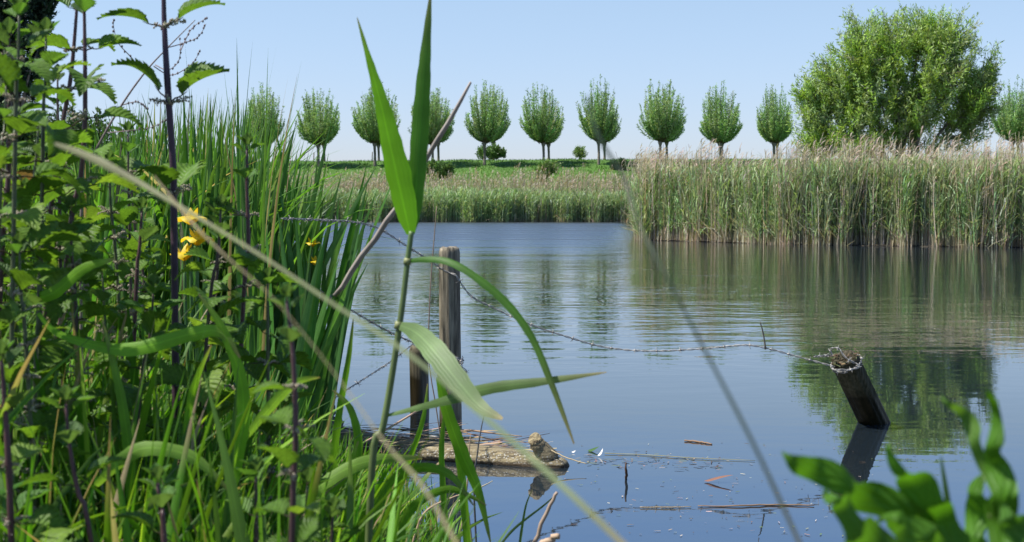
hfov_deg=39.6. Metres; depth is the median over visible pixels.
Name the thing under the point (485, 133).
pollard willow
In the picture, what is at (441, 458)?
reed shoot
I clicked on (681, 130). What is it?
pollard willow
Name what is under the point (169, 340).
leaf
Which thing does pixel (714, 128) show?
pollard willow
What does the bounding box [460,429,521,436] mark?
floating straw
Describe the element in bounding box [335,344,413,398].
barbed wire
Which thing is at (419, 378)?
wooden post
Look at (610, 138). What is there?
pollard willow
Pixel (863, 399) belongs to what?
wooden post
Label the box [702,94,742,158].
pollard willow
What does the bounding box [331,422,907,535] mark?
reed litter
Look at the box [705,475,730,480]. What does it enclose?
floating leaf
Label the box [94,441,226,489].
reed shoot
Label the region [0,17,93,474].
nettle
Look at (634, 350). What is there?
barbed wire
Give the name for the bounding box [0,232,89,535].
nettle
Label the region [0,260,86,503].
nettle
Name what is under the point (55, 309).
nettle
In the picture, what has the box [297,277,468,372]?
barbed wire
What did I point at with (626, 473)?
twig
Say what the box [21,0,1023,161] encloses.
sky
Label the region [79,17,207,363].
nettle plant
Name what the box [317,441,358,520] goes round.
reed shoot
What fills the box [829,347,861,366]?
dead grass
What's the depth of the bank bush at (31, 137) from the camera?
39.49 m
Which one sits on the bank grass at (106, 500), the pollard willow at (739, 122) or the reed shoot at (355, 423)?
the reed shoot at (355, 423)
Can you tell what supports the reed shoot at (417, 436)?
on the bank grass at (106, 500)
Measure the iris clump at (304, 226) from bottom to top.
1.362 m
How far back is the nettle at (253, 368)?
2.31 m
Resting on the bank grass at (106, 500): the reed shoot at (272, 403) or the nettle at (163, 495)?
the reed shoot at (272, 403)
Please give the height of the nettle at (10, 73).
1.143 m
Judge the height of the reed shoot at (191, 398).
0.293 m
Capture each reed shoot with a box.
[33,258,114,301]
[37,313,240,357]
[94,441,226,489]
[102,320,138,540]
[181,345,211,541]
[198,294,250,541]
[248,376,319,438]
[283,453,421,536]
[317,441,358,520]
[326,320,353,518]
[332,390,362,529]
[359,463,473,541]
[380,384,427,539]
[397,485,485,541]
[436,379,490,541]
[439,390,448,541]
[444,386,470,541]
[502,498,551,541]
[519,489,532,541]
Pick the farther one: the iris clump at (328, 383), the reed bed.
the reed bed
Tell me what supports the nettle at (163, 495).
on the bank at (334, 413)
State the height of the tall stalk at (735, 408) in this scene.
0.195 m
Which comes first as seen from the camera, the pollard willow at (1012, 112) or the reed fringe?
the reed fringe
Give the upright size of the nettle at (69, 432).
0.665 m
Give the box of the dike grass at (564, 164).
[70,158,793,191]
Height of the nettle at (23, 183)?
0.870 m
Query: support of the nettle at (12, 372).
on the bank at (334, 413)
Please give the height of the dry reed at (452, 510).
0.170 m
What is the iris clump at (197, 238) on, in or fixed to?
on the bank at (334, 413)
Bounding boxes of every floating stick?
[640,506,690,507]
[684,440,711,444]
[698,504,813,506]
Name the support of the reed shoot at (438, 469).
on the bank grass at (106, 500)
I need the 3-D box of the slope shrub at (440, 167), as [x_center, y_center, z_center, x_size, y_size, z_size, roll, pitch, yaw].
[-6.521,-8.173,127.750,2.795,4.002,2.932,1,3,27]
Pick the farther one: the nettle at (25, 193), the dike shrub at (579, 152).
the dike shrub at (579, 152)
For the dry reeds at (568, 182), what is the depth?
119.26 m
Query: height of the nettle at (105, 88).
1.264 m
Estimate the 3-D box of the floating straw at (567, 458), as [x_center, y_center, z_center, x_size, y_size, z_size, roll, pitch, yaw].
[0.233,0.780,5.990,0.185,0.050,0.009,2,3,34]
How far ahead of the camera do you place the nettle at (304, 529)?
1.36 m
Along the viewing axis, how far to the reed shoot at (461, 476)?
2.72 m
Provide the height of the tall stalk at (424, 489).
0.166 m
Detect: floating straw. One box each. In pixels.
[363,411,417,442]
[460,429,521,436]
[551,450,586,463]
[605,453,754,460]
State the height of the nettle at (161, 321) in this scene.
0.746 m
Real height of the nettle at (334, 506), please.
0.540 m
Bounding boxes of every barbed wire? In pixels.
[281,215,864,374]
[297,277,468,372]
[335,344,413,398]
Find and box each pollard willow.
[245,91,282,139]
[246,82,284,147]
[295,88,339,165]
[303,91,340,160]
[350,82,398,165]
[358,92,400,160]
[408,88,451,160]
[430,88,454,160]
[464,79,507,164]
[479,87,510,159]
[518,84,565,162]
[534,94,564,159]
[575,74,618,164]
[587,96,621,159]
[636,79,683,154]
[647,86,687,157]
[699,80,741,162]
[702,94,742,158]
[756,84,792,163]
[756,94,792,158]
[988,74,1023,155]
[998,91,1023,156]
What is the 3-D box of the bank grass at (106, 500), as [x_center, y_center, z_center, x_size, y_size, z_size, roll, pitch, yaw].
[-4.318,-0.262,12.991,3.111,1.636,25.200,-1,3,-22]
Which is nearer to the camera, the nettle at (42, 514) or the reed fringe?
the nettle at (42, 514)
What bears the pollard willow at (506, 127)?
on the dike
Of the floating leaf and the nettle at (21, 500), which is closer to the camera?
the nettle at (21, 500)
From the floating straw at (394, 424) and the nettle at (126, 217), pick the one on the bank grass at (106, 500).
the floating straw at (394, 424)
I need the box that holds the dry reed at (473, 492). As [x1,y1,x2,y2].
[473,420,482,541]
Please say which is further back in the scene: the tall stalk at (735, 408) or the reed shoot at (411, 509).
the reed shoot at (411, 509)
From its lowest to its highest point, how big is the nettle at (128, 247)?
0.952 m
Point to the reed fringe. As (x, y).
(464, 205)
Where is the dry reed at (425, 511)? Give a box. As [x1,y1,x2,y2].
[412,495,458,541]
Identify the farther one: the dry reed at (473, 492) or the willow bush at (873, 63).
the willow bush at (873, 63)
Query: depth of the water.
9.98 m
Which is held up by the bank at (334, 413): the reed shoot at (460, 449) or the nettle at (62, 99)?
the nettle at (62, 99)
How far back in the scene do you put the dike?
142.30 m
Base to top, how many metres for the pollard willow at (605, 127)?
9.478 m
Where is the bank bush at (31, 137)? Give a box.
[0,100,151,175]
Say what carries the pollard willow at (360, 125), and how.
on the dike
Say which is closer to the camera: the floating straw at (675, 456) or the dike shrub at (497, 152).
the floating straw at (675, 456)
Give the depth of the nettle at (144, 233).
2.40 m
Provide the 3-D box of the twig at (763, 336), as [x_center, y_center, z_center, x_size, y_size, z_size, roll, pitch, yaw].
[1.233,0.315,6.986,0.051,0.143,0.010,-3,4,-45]
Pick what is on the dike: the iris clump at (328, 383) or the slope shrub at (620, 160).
the slope shrub at (620, 160)
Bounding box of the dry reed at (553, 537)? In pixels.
[539,533,559,541]
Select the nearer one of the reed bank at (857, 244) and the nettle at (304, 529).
the nettle at (304, 529)
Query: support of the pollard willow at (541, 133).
on the dike
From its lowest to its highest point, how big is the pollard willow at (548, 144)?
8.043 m
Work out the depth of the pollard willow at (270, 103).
143.33 m
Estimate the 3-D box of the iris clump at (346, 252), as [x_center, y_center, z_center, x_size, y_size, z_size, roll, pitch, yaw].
[-0.985,0.003,6.572,0.966,1.394,0.510,0,3,0]
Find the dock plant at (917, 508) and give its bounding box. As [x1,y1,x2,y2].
[781,391,1023,541]
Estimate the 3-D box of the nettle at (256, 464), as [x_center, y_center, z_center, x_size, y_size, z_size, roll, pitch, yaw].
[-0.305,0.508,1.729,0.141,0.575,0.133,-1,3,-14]
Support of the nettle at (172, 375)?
on the bank at (334, 413)
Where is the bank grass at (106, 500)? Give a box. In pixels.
[0,152,517,541]
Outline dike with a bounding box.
[69,159,993,221]
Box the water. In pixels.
[294,222,1023,541]
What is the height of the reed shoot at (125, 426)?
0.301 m
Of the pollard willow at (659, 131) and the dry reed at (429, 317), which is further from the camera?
the pollard willow at (659, 131)
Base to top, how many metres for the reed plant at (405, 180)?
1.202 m
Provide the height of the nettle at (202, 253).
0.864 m
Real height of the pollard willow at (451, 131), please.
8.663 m
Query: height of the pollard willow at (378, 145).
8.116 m
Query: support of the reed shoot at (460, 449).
on the bank grass at (106, 500)
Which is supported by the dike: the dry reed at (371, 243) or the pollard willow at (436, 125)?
the pollard willow at (436, 125)
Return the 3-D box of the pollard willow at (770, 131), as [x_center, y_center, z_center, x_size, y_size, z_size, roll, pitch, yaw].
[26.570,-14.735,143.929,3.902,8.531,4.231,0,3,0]
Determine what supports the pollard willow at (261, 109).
on the dike
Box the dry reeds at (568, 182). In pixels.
[63,162,636,201]
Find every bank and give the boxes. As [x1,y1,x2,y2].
[302,405,350,437]
[659,238,1022,247]
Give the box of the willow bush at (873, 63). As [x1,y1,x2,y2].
[785,1,1012,165]
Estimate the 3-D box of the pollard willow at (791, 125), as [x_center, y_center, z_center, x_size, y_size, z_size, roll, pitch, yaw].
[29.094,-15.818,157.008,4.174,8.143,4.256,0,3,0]
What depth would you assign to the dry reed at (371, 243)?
2.50 m
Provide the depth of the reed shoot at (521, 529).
3.03 m
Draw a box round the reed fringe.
[284,182,631,221]
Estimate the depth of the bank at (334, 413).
7.26 m
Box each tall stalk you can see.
[54,142,623,541]
[154,176,456,541]
[587,95,800,541]
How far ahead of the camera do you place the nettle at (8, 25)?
2.10 m
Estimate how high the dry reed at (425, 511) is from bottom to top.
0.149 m
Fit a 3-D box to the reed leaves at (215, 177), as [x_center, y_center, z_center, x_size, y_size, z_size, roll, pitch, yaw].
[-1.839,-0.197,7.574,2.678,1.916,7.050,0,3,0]
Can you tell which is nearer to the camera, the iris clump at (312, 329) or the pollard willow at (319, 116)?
the iris clump at (312, 329)
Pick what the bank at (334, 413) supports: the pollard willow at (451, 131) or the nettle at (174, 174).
the nettle at (174, 174)
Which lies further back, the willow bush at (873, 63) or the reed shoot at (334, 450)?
the willow bush at (873, 63)
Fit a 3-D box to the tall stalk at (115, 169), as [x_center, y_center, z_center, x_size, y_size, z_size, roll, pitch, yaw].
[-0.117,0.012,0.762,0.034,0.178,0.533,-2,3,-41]
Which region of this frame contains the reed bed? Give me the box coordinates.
[616,122,1023,247]
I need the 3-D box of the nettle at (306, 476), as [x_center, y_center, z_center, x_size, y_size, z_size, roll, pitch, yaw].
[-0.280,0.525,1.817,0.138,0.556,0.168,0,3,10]
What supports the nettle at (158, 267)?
on the bank at (334, 413)
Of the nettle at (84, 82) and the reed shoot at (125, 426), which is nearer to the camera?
the reed shoot at (125, 426)
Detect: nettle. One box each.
[0,0,85,426]
[0,17,69,338]
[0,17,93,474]
[0,75,44,363]
[0,114,66,385]
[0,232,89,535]
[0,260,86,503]
[0,301,83,521]
[0,339,71,541]
[0,453,50,541]
[1,178,52,408]
[3,0,117,402]
[17,64,92,386]
[18,384,126,541]
[26,0,144,382]
[33,195,121,443]
[72,261,161,451]
[74,149,169,385]
[79,120,181,316]
[90,273,186,507]
[97,0,229,467]
[97,197,171,415]
[109,190,170,418]
[112,463,188,541]
[156,194,258,501]
[166,211,246,438]
[189,133,301,425]
[213,267,321,537]
[224,454,271,541]
[252,283,335,541]
[266,466,348,541]
[313,493,363,541]
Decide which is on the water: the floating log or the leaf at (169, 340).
the floating log
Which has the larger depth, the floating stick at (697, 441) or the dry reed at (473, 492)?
the floating stick at (697, 441)
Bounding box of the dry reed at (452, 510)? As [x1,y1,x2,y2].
[442,481,491,541]
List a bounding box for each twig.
[625,462,627,478]
[760,322,765,348]
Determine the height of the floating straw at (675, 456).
0.005 m
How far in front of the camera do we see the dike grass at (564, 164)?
143.85 m
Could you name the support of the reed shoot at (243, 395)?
on the bank grass at (106, 500)
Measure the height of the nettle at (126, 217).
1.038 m
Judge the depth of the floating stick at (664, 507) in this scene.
5.21 m
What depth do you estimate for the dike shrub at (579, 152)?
150.31 m
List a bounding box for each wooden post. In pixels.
[409,345,428,406]
[439,246,461,433]
[832,350,890,424]
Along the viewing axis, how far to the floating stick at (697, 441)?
6.66 m
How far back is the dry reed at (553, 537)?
2.22 m
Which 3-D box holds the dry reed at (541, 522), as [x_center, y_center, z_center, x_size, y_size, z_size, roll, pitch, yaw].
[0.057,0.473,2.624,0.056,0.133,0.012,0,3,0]
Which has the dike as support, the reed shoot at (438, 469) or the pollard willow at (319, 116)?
the pollard willow at (319, 116)
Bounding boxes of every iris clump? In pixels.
[148,207,276,444]
[164,114,378,350]
[175,130,328,260]
[193,120,389,410]
[233,207,368,448]
[263,172,368,436]
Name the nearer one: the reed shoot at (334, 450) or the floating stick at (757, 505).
the reed shoot at (334, 450)
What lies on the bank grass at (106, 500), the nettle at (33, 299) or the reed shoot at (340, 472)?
the reed shoot at (340, 472)
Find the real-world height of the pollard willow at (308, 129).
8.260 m
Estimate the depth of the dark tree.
70.98 m
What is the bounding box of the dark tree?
[0,0,58,113]
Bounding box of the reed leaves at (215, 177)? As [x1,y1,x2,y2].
[18,50,403,414]
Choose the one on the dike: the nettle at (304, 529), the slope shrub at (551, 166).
the slope shrub at (551, 166)
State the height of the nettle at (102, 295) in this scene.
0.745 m
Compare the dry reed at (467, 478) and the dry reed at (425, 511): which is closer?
the dry reed at (425, 511)
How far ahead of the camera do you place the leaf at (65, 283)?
2.00 m
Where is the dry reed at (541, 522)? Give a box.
[532,492,557,541]
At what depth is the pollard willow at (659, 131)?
143.22 m
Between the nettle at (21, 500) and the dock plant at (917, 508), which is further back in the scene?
the nettle at (21, 500)
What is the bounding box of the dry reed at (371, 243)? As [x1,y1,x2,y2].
[333,82,471,296]
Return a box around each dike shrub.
[475,142,506,159]
[572,145,587,159]
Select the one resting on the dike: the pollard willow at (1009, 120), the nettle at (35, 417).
the pollard willow at (1009, 120)
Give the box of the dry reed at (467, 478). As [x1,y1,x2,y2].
[459,435,470,539]
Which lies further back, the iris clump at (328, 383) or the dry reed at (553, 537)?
the iris clump at (328, 383)
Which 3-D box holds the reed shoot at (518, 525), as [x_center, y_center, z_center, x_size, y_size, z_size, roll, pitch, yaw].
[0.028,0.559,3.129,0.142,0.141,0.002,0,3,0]
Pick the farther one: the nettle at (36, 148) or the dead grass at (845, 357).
the dead grass at (845, 357)
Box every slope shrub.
[426,158,456,191]
[534,158,561,189]
[609,157,627,169]
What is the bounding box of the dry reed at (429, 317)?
[428,206,439,434]
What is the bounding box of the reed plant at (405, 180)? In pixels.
[357,0,606,541]
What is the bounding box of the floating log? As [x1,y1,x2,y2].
[330,429,568,467]
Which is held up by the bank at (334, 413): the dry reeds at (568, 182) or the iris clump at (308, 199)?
the iris clump at (308, 199)
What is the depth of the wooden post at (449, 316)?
6.87 m
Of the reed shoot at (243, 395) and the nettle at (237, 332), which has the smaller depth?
the reed shoot at (243, 395)

